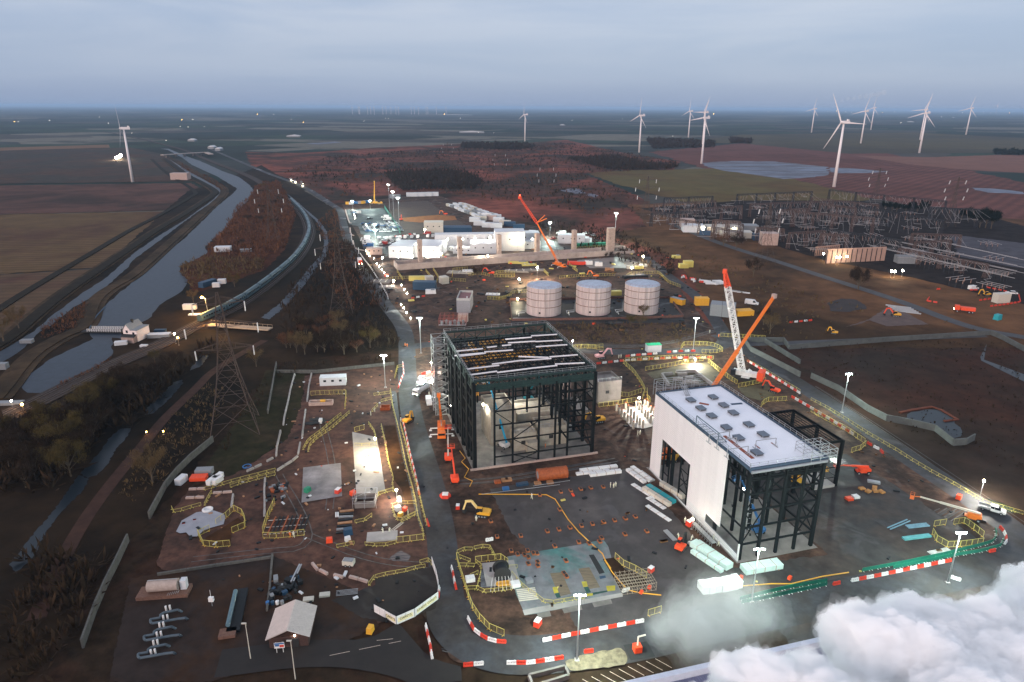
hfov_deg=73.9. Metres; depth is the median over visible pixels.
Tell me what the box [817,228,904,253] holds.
lattice gantry
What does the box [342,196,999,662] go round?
site yard
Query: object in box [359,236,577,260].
lorry yard
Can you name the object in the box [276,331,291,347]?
bare tree
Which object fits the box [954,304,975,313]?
tipper lorry
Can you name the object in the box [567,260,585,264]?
site unit
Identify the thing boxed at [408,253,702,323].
debris
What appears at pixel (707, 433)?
turbine hall
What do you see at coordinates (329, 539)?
site box
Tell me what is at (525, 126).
wind turbine
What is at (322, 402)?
tub trailer
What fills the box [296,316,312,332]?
bare tree
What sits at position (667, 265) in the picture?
scrub
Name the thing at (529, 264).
site slab
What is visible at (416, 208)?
gravel apron
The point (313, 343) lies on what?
bare tree
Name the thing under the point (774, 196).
lattice gantry
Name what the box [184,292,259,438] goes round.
lattice pylon
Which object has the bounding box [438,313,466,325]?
pipework cage
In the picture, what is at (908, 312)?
panel pack
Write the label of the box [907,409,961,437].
pond
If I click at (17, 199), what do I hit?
field
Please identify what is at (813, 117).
wind turbine
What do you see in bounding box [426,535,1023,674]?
road
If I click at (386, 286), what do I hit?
site slab
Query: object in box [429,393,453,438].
mobile crane
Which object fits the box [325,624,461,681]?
junction
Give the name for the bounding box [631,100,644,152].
wind turbine
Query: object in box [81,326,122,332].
swing bridge
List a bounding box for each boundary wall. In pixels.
[80,534,128,647]
[147,436,213,518]
[267,361,276,413]
[277,362,393,372]
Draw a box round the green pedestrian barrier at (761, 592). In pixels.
[757,590,765,595]
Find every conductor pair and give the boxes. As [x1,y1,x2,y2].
[867,244,1012,277]
[882,242,1022,272]
[903,242,1023,267]
[921,237,1022,259]
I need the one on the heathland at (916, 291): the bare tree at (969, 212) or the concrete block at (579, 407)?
the bare tree at (969, 212)
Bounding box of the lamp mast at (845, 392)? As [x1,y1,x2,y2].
[840,373,851,412]
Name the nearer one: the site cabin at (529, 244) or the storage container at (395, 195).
the site cabin at (529, 244)
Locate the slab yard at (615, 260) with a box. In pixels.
[582,257,641,267]
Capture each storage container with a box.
[0,362,9,369]
[0,400,24,405]
[19,338,34,343]
[114,340,127,345]
[147,332,171,338]
[154,329,166,331]
[170,172,190,179]
[182,303,197,309]
[198,278,216,287]
[212,282,219,287]
[214,245,231,251]
[217,278,226,283]
[390,194,400,197]
[406,192,417,196]
[409,275,424,280]
[413,280,436,289]
[425,275,433,279]
[439,275,448,283]
[443,226,471,232]
[458,313,467,321]
[469,217,480,221]
[473,220,484,225]
[476,215,486,220]
[482,222,491,227]
[486,215,496,219]
[491,222,501,227]
[493,217,503,221]
[504,221,515,226]
[513,224,524,228]
[585,237,591,242]
[611,290,621,295]
[645,342,661,351]
[670,296,685,305]
[678,263,688,267]
[679,218,694,226]
[681,223,704,232]
[683,260,693,266]
[694,296,709,305]
[699,230,710,235]
[704,224,742,231]
[710,300,735,317]
[720,230,751,238]
[734,223,758,230]
[735,308,753,316]
[751,232,759,240]
[759,231,778,245]
[893,254,917,263]
[991,292,1011,303]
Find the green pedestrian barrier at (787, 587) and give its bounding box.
[783,584,791,589]
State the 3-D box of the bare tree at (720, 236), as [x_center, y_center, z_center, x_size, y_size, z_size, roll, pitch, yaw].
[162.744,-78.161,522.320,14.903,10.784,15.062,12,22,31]
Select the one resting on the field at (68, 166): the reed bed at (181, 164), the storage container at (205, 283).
the reed bed at (181, 164)
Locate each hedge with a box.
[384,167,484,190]
[459,140,535,149]
[569,153,678,169]
[645,136,715,148]
[728,136,753,142]
[992,147,1023,154]
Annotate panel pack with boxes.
[174,473,187,485]
[206,475,215,485]
[211,475,223,484]
[212,471,223,477]
[303,596,313,601]
[319,591,329,597]
[336,588,357,595]
[465,574,474,582]
[494,479,500,483]
[502,486,508,490]
[510,579,520,588]
[516,482,522,486]
[516,587,537,600]
[525,576,533,583]
[576,468,608,475]
[579,464,617,470]
[589,468,621,476]
[626,468,646,483]
[630,465,651,481]
[631,483,654,498]
[642,486,671,506]
[646,484,675,503]
[646,496,666,508]
[646,504,671,521]
[659,481,684,498]
[663,529,676,540]
[690,539,732,570]
[690,549,723,572]
[697,579,709,594]
[704,578,715,594]
[710,577,722,592]
[717,577,728,592]
[722,576,734,590]
[727,575,738,589]
[731,573,742,588]
[740,557,783,574]
[845,496,853,500]
[851,494,859,498]
[867,479,880,484]
[887,519,909,529]
[888,306,913,309]
[892,309,918,312]
[895,310,920,313]
[902,533,931,540]
[905,522,929,528]
[927,547,949,553]
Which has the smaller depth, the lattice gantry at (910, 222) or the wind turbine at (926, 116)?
the lattice gantry at (910, 222)
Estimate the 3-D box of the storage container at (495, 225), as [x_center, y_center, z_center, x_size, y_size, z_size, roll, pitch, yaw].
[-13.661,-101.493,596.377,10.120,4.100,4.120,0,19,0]
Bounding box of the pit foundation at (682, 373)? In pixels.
[661,369,712,385]
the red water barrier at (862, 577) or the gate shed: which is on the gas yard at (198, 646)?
the gate shed
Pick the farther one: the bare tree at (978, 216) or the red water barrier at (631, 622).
the bare tree at (978, 216)
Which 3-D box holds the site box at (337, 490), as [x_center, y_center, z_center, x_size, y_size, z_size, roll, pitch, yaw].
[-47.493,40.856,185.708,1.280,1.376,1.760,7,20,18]
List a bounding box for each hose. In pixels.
[460,451,472,486]
[479,494,610,567]
[604,560,848,595]
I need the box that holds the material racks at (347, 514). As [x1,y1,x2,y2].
[335,509,353,533]
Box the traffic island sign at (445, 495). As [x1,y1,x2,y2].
[440,492,450,498]
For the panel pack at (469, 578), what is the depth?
151.09 m
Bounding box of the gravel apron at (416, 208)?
[388,201,464,233]
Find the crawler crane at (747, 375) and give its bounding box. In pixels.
[719,269,765,382]
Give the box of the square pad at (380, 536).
[366,530,397,542]
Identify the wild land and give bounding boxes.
[245,140,729,330]
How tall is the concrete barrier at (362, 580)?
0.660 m
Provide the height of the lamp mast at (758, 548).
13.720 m
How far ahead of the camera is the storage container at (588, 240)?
528.07 m
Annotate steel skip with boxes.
[380,405,390,409]
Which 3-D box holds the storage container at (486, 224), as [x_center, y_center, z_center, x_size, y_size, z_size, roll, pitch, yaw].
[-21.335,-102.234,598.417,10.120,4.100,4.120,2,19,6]
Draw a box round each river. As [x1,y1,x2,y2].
[22,333,121,392]
[95,149,252,328]
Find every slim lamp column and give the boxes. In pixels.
[241,622,250,658]
[286,640,295,678]
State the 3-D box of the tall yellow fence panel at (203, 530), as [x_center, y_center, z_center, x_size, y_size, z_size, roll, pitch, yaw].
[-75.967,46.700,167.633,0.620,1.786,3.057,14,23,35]
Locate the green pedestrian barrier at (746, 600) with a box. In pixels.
[742,598,751,603]
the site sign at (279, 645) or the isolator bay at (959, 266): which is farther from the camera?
the isolator bay at (959, 266)
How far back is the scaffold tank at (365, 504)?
179.15 m
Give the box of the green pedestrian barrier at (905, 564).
[901,562,909,567]
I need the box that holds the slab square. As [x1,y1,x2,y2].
[301,463,341,502]
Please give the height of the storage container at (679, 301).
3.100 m
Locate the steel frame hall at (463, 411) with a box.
[441,320,597,470]
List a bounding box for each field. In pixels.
[0,145,109,150]
[0,148,196,183]
[0,183,198,213]
[0,211,162,273]
[0,270,87,333]
[589,168,869,202]
[650,143,1023,218]
[701,132,1023,153]
[854,155,1023,172]
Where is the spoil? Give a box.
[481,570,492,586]
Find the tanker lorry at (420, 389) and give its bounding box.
[412,382,429,396]
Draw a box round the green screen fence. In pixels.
[384,205,399,231]
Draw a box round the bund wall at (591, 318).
[509,296,683,320]
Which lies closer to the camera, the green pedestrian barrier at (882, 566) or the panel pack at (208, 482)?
the green pedestrian barrier at (882, 566)
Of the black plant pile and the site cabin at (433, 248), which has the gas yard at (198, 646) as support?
the black plant pile
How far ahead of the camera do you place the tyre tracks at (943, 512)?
198.49 m
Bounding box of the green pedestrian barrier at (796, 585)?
[792,583,800,587]
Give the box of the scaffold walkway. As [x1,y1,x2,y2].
[691,518,717,546]
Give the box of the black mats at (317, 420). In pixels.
[304,417,325,424]
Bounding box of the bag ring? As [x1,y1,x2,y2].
[202,506,212,512]
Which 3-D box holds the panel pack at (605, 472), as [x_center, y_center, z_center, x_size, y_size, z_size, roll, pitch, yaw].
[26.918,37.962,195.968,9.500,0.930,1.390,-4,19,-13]
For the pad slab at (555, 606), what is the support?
on the pad slab at (577, 556)
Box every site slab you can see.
[370,279,391,282]
[379,285,394,288]
[447,270,471,273]
[462,269,472,271]
[486,292,499,295]
[504,269,528,272]
[518,268,544,271]
[522,263,536,265]
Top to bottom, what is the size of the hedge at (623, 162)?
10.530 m
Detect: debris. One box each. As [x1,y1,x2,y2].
[189,374,423,622]
[194,370,411,600]
[212,379,403,599]
[370,248,693,330]
[375,245,702,335]
[384,255,680,324]
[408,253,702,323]
[414,337,941,606]
[417,339,986,591]
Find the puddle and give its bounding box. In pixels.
[389,551,410,560]
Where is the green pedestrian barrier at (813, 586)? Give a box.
[809,584,817,589]
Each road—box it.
[210,149,463,600]
[214,639,441,681]
[403,256,732,354]
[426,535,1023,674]
[669,224,1023,338]
[711,335,1023,563]
[749,335,986,345]
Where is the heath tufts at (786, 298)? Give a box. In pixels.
[684,245,974,338]
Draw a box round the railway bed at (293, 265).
[2,131,315,418]
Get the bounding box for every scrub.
[0,375,145,496]
[0,534,115,681]
[106,335,224,427]
[118,383,224,500]
[178,251,264,287]
[205,180,297,258]
[218,353,393,449]
[276,238,405,352]
[291,142,673,211]
[317,208,381,308]
[523,215,679,273]
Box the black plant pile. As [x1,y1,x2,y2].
[266,564,302,604]
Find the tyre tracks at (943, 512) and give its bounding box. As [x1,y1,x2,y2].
[402,330,1023,649]
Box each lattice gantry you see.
[649,200,716,216]
[649,211,700,225]
[649,212,686,223]
[662,196,713,211]
[669,218,702,233]
[678,205,742,223]
[697,219,744,240]
[714,219,750,235]
[714,227,745,243]
[728,191,812,207]
[748,200,830,216]
[751,227,786,241]
[758,207,790,224]
[776,208,807,227]
[785,230,830,249]
[791,211,874,234]
[807,197,878,215]
[816,203,859,226]
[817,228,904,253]
[817,233,848,247]
[825,207,878,219]
[826,189,946,216]
[852,206,944,242]
[861,215,890,226]
[897,248,990,279]
[905,233,964,247]
[912,239,952,256]
[925,207,989,226]
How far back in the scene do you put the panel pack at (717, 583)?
148.22 m
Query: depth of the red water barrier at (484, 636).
135.15 m
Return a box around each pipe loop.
[137,639,176,658]
[143,621,182,641]
[149,605,188,624]
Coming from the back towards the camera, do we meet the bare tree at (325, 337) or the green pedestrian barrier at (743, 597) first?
the bare tree at (325, 337)
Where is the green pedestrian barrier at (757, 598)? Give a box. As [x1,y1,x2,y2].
[752,596,761,600]
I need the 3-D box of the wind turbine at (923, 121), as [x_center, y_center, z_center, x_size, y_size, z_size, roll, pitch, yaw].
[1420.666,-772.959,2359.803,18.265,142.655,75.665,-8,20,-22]
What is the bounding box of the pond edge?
[899,406,958,421]
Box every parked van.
[426,395,431,405]
[745,298,758,304]
[967,285,978,288]
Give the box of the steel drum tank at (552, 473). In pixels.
[536,465,568,480]
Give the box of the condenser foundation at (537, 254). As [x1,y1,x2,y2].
[394,227,634,269]
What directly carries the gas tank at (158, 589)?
on the gas yard at (198, 646)
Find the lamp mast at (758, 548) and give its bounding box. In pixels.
[750,547,764,602]
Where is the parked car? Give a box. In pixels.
[1005,290,1017,294]
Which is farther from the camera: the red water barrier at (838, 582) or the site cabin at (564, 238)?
the site cabin at (564, 238)
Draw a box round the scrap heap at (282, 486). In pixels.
[265,481,288,501]
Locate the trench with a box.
[384,426,413,506]
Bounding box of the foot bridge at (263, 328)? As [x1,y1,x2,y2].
[207,320,272,330]
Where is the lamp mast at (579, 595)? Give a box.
[574,593,585,660]
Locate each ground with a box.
[0,106,1023,513]
[641,200,1023,303]
[754,347,1023,512]
[850,307,926,325]
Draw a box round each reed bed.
[39,300,86,337]
[57,355,111,387]
[180,163,227,189]
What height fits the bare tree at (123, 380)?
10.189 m
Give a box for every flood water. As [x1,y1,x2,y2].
[308,142,340,144]
[561,188,584,193]
[703,161,829,178]
[830,168,887,172]
[974,188,1023,193]
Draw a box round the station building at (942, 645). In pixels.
[623,607,1023,681]
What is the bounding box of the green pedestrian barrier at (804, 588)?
[800,586,808,591]
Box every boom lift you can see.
[444,424,451,461]
[447,444,458,484]
[482,382,509,449]
[732,475,765,536]
[791,467,828,482]
[833,462,871,474]
[910,491,981,522]
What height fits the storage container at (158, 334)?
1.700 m
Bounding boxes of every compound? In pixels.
[156,363,428,622]
[814,244,886,263]
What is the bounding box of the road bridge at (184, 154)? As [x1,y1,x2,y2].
[161,152,212,157]
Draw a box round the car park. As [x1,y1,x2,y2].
[346,208,400,237]
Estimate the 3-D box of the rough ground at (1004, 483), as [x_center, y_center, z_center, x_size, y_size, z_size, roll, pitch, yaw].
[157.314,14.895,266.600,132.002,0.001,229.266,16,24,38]
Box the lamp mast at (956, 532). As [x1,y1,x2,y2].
[944,531,966,583]
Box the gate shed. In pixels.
[265,599,316,647]
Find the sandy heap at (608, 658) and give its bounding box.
[565,648,626,670]
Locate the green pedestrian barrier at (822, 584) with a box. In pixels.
[818,582,827,586]
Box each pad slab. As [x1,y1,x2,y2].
[507,540,620,614]
[523,593,622,614]
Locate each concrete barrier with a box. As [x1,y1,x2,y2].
[311,562,318,570]
[319,568,328,575]
[333,573,343,578]
[349,575,358,580]
[358,577,367,582]
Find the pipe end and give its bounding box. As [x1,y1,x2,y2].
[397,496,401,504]
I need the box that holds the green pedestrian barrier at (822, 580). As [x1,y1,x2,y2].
[818,578,827,582]
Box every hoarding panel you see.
[374,605,384,616]
[385,611,395,623]
[396,609,414,623]
[414,592,437,615]
[431,556,435,574]
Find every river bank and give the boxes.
[0,158,228,399]
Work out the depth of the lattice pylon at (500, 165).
971.49 m
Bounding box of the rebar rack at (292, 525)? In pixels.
[263,514,309,534]
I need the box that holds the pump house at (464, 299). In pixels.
[456,290,472,312]
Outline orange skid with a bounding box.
[623,634,654,659]
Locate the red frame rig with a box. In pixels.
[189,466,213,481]
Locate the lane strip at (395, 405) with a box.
[391,391,423,527]
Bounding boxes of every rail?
[3,203,305,412]
[4,201,305,414]
[12,199,311,415]
[21,191,312,412]
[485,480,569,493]
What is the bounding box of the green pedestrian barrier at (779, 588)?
[774,586,782,591]
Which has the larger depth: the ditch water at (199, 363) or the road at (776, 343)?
the road at (776, 343)
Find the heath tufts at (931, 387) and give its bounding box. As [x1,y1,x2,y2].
[758,339,1023,471]
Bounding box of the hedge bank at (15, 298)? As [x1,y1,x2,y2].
[0,159,197,311]
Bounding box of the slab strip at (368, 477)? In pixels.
[352,432,384,492]
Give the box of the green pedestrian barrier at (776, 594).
[771,592,780,597]
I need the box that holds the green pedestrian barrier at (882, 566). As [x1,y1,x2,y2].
[879,563,887,568]
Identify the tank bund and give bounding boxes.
[511,298,682,323]
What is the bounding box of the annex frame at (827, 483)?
[765,409,844,493]
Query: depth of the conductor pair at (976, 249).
476.71 m
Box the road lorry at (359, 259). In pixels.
[357,257,361,263]
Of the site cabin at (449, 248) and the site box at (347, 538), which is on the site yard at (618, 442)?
the site cabin at (449, 248)
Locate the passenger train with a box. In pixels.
[197,198,310,321]
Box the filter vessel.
[218,587,248,639]
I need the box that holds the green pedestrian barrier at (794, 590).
[790,588,799,592]
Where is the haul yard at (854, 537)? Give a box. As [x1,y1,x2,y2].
[724,453,1023,643]
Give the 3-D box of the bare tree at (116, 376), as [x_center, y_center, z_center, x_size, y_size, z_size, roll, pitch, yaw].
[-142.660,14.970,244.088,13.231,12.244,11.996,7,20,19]
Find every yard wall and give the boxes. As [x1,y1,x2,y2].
[157,555,270,575]
[266,553,272,611]
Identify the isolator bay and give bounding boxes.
[805,247,828,256]
[914,258,938,268]
[938,251,959,261]
[943,263,964,273]
[946,275,975,289]
[977,281,1011,291]
[979,241,1001,250]
[985,268,1012,280]
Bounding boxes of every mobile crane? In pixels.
[370,181,381,203]
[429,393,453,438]
[518,195,566,267]
[662,293,776,460]
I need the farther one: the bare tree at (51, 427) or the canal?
the canal
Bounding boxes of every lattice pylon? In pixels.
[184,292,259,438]
[254,185,283,239]
[314,227,358,316]
[497,152,507,179]
[538,165,554,201]
[635,176,659,226]
[751,204,783,265]
[868,168,888,207]
[944,177,967,226]
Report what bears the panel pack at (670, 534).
on the site yard at (618, 442)
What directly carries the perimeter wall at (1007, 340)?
on the rough ground at (1004, 483)
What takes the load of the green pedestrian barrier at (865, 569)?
on the site yard at (618, 442)
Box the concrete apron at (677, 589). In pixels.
[490,469,745,629]
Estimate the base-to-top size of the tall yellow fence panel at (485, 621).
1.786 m
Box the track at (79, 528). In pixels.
[26,340,265,620]
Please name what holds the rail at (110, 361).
on the railway bed at (293, 265)
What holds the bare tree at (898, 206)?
on the substation ground at (1002, 230)
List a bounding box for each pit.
[204,518,243,545]
[375,568,437,615]
[528,664,569,681]
[603,557,646,588]
[647,362,721,384]
[738,384,777,399]
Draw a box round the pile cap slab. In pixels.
[620,404,653,428]
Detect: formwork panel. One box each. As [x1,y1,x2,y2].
[550,572,570,595]
[579,567,599,588]
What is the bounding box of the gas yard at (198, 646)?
[109,554,378,681]
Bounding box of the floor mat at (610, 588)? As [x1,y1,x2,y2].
[606,585,614,590]
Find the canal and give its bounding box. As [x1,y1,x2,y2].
[0,161,219,361]
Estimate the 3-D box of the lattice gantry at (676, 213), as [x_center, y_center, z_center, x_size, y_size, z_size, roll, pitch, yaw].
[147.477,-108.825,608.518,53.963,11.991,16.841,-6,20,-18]
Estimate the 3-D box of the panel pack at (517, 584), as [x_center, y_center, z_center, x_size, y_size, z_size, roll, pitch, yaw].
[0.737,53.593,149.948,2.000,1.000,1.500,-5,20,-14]
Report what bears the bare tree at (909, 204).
on the substation ground at (1002, 230)
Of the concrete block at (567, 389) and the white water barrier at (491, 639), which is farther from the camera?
the concrete block at (567, 389)
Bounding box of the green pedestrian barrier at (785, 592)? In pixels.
[781,590,789,595]
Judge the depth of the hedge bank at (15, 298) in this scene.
478.21 m
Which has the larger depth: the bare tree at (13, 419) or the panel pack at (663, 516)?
the bare tree at (13, 419)
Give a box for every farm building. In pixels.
[215,147,223,150]
[459,131,483,132]
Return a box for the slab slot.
[589,554,604,573]
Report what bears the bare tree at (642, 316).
on the site yard at (618, 442)
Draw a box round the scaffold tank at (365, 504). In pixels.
[352,487,377,508]
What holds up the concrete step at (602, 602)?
on the pad slab at (577, 556)
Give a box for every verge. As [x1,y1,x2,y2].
[2,348,1023,681]
[191,369,304,486]
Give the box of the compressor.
[342,557,354,567]
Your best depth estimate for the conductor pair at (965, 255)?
458.80 m
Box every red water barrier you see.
[463,661,472,666]
[480,632,487,639]
[497,639,506,643]
[516,660,525,664]
[536,658,544,663]
[552,634,560,639]
[554,655,563,660]
[571,630,579,635]
[584,648,593,653]
[589,627,598,632]
[608,623,616,628]
[626,620,634,624]
[832,580,840,585]
[859,575,866,580]
[888,569,895,574]
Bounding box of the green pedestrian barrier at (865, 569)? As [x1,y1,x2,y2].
[862,566,870,571]
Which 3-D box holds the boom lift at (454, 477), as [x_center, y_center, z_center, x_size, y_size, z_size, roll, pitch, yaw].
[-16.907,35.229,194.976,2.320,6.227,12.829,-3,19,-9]
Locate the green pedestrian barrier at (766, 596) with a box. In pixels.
[761,594,770,599]
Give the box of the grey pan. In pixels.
[950,235,1023,267]
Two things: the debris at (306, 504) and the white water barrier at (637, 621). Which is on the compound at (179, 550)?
the debris at (306, 504)
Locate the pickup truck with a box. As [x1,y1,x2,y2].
[978,502,1005,515]
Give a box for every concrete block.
[481,393,515,445]
[510,422,536,451]
[511,397,549,423]
[525,439,537,453]
[532,414,566,446]
[562,383,570,398]
[567,397,590,414]
[588,371,621,403]
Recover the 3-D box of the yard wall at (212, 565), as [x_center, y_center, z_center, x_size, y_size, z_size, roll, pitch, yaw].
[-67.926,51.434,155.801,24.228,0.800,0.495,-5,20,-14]
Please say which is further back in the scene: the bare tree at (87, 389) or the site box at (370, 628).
the bare tree at (87, 389)
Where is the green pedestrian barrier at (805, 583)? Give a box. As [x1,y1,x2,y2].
[801,581,809,586]
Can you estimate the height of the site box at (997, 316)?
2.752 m
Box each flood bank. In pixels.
[0,158,218,347]
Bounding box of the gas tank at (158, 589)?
[135,577,192,600]
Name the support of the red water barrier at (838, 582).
on the road at (455, 635)
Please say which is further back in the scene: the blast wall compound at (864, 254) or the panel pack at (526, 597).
the blast wall compound at (864, 254)
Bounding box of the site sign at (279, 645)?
[274,642,284,651]
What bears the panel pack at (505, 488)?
on the site yard at (618, 442)
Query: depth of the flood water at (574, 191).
865.97 m
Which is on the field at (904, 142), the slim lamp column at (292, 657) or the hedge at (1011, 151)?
the hedge at (1011, 151)
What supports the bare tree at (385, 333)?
on the scrubland at (117, 518)
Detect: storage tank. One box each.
[517,278,561,316]
[566,278,611,315]
[615,277,659,314]
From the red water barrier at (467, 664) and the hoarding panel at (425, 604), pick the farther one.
the hoarding panel at (425, 604)
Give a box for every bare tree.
[0,313,14,340]
[0,412,30,429]
[0,415,13,431]
[1,303,27,327]
[4,458,36,487]
[17,412,47,430]
[18,400,50,417]
[26,398,61,422]
[27,408,85,438]
[27,417,56,440]
[33,435,66,469]
[38,417,65,439]
[38,442,76,473]
[40,435,62,449]
[43,438,90,476]
[54,400,85,421]
[60,384,101,404]
[74,381,113,401]
[78,377,106,396]
[83,373,118,395]
[83,379,111,394]
[94,362,133,386]
[105,371,131,391]
[108,360,130,375]
[119,365,147,392]
[122,442,168,482]
[137,361,166,382]
[147,349,159,360]
[185,289,198,302]
[226,275,240,286]
[245,346,263,366]
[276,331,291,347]
[285,329,304,352]
[292,331,312,354]
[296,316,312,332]
[297,321,309,332]
[305,335,324,351]
[312,324,327,334]
[313,332,332,351]
[315,316,325,323]
[323,314,336,323]
[328,309,344,325]
[329,316,348,338]
[332,333,354,353]
[349,339,362,351]
[357,325,380,347]
[382,329,393,340]
[471,266,483,277]
[625,314,637,326]
[635,314,647,327]
[639,305,649,314]
[717,233,731,245]
[729,232,744,248]
[743,257,767,276]
[757,308,773,323]
[763,313,779,333]
[849,265,871,287]
[849,267,873,288]
[882,201,890,208]
[888,201,898,209]
[893,203,901,211]
[902,203,909,211]
[907,202,918,212]
[914,204,923,210]
[919,200,931,212]
[967,206,984,223]
[971,211,986,227]
[979,206,999,227]
[987,210,1003,228]
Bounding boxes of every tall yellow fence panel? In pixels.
[197,525,209,535]
[203,540,215,547]
[231,522,244,532]
[396,535,409,542]
[475,555,486,561]
[479,613,488,628]
[488,553,500,561]
[489,623,503,635]
[623,560,635,570]
[648,605,661,616]
[960,539,972,546]
[973,525,984,536]
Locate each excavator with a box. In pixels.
[462,500,490,518]
[482,267,494,274]
[585,412,605,423]
[586,270,598,277]
[595,348,612,359]
[761,380,780,393]
[827,327,837,333]
[883,308,900,316]
[977,289,990,295]
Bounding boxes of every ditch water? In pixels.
[9,475,87,571]
[81,428,130,477]
[145,380,182,414]
[190,355,207,369]
[262,195,328,318]
[980,344,1023,380]
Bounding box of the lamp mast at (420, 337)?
[417,317,421,353]
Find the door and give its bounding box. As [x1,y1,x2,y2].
[292,638,298,646]
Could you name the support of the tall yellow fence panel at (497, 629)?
on the site yard at (618, 442)
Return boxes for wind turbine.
[115,108,133,181]
[519,113,527,140]
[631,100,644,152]
[685,102,692,136]
[689,98,709,163]
[698,103,708,141]
[808,100,817,132]
[823,94,861,186]
[854,96,870,142]
[868,98,877,129]
[909,94,934,152]
[913,103,928,139]
[961,97,976,134]
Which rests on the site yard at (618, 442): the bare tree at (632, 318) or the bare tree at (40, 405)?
the bare tree at (632, 318)
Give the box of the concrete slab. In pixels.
[482,560,519,591]
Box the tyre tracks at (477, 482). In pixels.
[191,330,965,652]
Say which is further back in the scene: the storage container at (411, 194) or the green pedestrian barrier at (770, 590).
the storage container at (411, 194)
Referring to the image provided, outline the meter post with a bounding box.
[208,590,213,605]
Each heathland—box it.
[604,226,974,340]
[628,203,1023,348]
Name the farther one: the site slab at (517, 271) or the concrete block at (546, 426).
the site slab at (517, 271)
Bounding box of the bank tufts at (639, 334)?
[540,321,695,344]
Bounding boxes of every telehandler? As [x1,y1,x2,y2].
[402,410,413,423]
[674,532,687,552]
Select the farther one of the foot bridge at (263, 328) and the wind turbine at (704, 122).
the wind turbine at (704, 122)
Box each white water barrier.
[474,628,480,635]
[474,660,483,665]
[487,637,496,642]
[507,660,515,664]
[526,659,535,664]
[542,636,551,641]
[545,656,553,661]
[561,632,570,637]
[580,628,589,633]
[599,625,607,630]
[617,621,625,626]
[635,618,643,623]
[850,577,858,581]
[881,571,888,575]
[951,575,960,580]
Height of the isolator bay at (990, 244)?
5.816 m
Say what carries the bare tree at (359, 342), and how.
on the scrubland at (117, 518)
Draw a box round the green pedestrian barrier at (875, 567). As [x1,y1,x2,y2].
[870,565,878,570]
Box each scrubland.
[0,165,398,681]
[179,182,295,292]
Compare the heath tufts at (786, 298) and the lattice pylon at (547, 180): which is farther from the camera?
the lattice pylon at (547, 180)
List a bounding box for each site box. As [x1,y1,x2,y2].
[303,486,311,492]
[326,536,332,543]
[334,487,341,493]
[343,526,352,535]
[344,535,350,541]
[349,489,355,495]
[366,624,374,634]
[395,505,401,511]
[533,617,541,628]
[647,565,654,573]
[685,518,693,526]
[955,493,962,499]
[993,313,1002,320]
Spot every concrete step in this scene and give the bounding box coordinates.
[537,611,550,617]
[562,605,581,612]
[592,599,611,606]
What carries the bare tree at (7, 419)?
on the scrubland at (117, 518)
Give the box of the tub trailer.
[309,399,333,405]
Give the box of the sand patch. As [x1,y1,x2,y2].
[403,215,456,221]
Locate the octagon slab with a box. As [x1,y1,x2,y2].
[176,510,224,535]
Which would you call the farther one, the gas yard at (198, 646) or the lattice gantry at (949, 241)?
the lattice gantry at (949, 241)
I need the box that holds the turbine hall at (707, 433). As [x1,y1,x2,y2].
[646,374,837,562]
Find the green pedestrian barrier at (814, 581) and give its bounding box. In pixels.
[810,580,818,584]
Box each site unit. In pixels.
[425,288,435,293]
[508,261,528,263]
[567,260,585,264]
[585,260,592,264]
[595,261,602,265]
[605,267,613,270]
[622,274,647,278]
[626,265,634,268]
[635,265,643,268]
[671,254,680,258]
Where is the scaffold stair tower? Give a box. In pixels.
[430,333,448,415]
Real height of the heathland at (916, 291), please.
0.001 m
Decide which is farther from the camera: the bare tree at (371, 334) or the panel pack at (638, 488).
the bare tree at (371, 334)
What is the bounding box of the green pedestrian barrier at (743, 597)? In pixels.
[740,594,748,600]
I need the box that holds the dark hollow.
[827,298,866,311]
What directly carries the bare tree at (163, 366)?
on the scrubland at (117, 518)
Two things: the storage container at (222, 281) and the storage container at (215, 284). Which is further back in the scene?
the storage container at (222, 281)
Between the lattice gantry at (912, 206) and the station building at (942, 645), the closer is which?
the station building at (942, 645)
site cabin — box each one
[319,374,346,385]
[366,247,382,254]
[388,239,416,258]
[414,239,446,257]
[424,220,442,232]
[435,232,493,245]
[447,245,452,250]
[453,246,469,253]
[470,239,495,253]
[494,228,524,250]
[524,230,538,239]
[525,240,540,248]
[558,233,584,243]
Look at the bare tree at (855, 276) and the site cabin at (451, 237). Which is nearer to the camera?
the bare tree at (855, 276)
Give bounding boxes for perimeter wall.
[745,340,800,376]
[747,337,880,349]
[764,338,800,363]
[810,373,975,445]
[811,330,990,347]
[990,329,1023,350]
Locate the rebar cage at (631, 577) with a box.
[614,567,656,594]
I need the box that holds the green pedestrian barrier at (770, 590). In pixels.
[766,588,774,593]
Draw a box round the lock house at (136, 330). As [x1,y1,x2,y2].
[121,319,149,342]
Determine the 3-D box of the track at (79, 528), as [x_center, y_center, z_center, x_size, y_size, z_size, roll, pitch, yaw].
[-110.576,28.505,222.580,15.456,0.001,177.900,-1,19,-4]
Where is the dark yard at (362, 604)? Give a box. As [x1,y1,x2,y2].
[332,565,439,622]
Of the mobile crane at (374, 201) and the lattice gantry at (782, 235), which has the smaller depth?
the lattice gantry at (782, 235)
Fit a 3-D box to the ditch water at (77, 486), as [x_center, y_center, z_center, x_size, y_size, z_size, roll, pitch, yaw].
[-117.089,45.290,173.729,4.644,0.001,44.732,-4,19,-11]

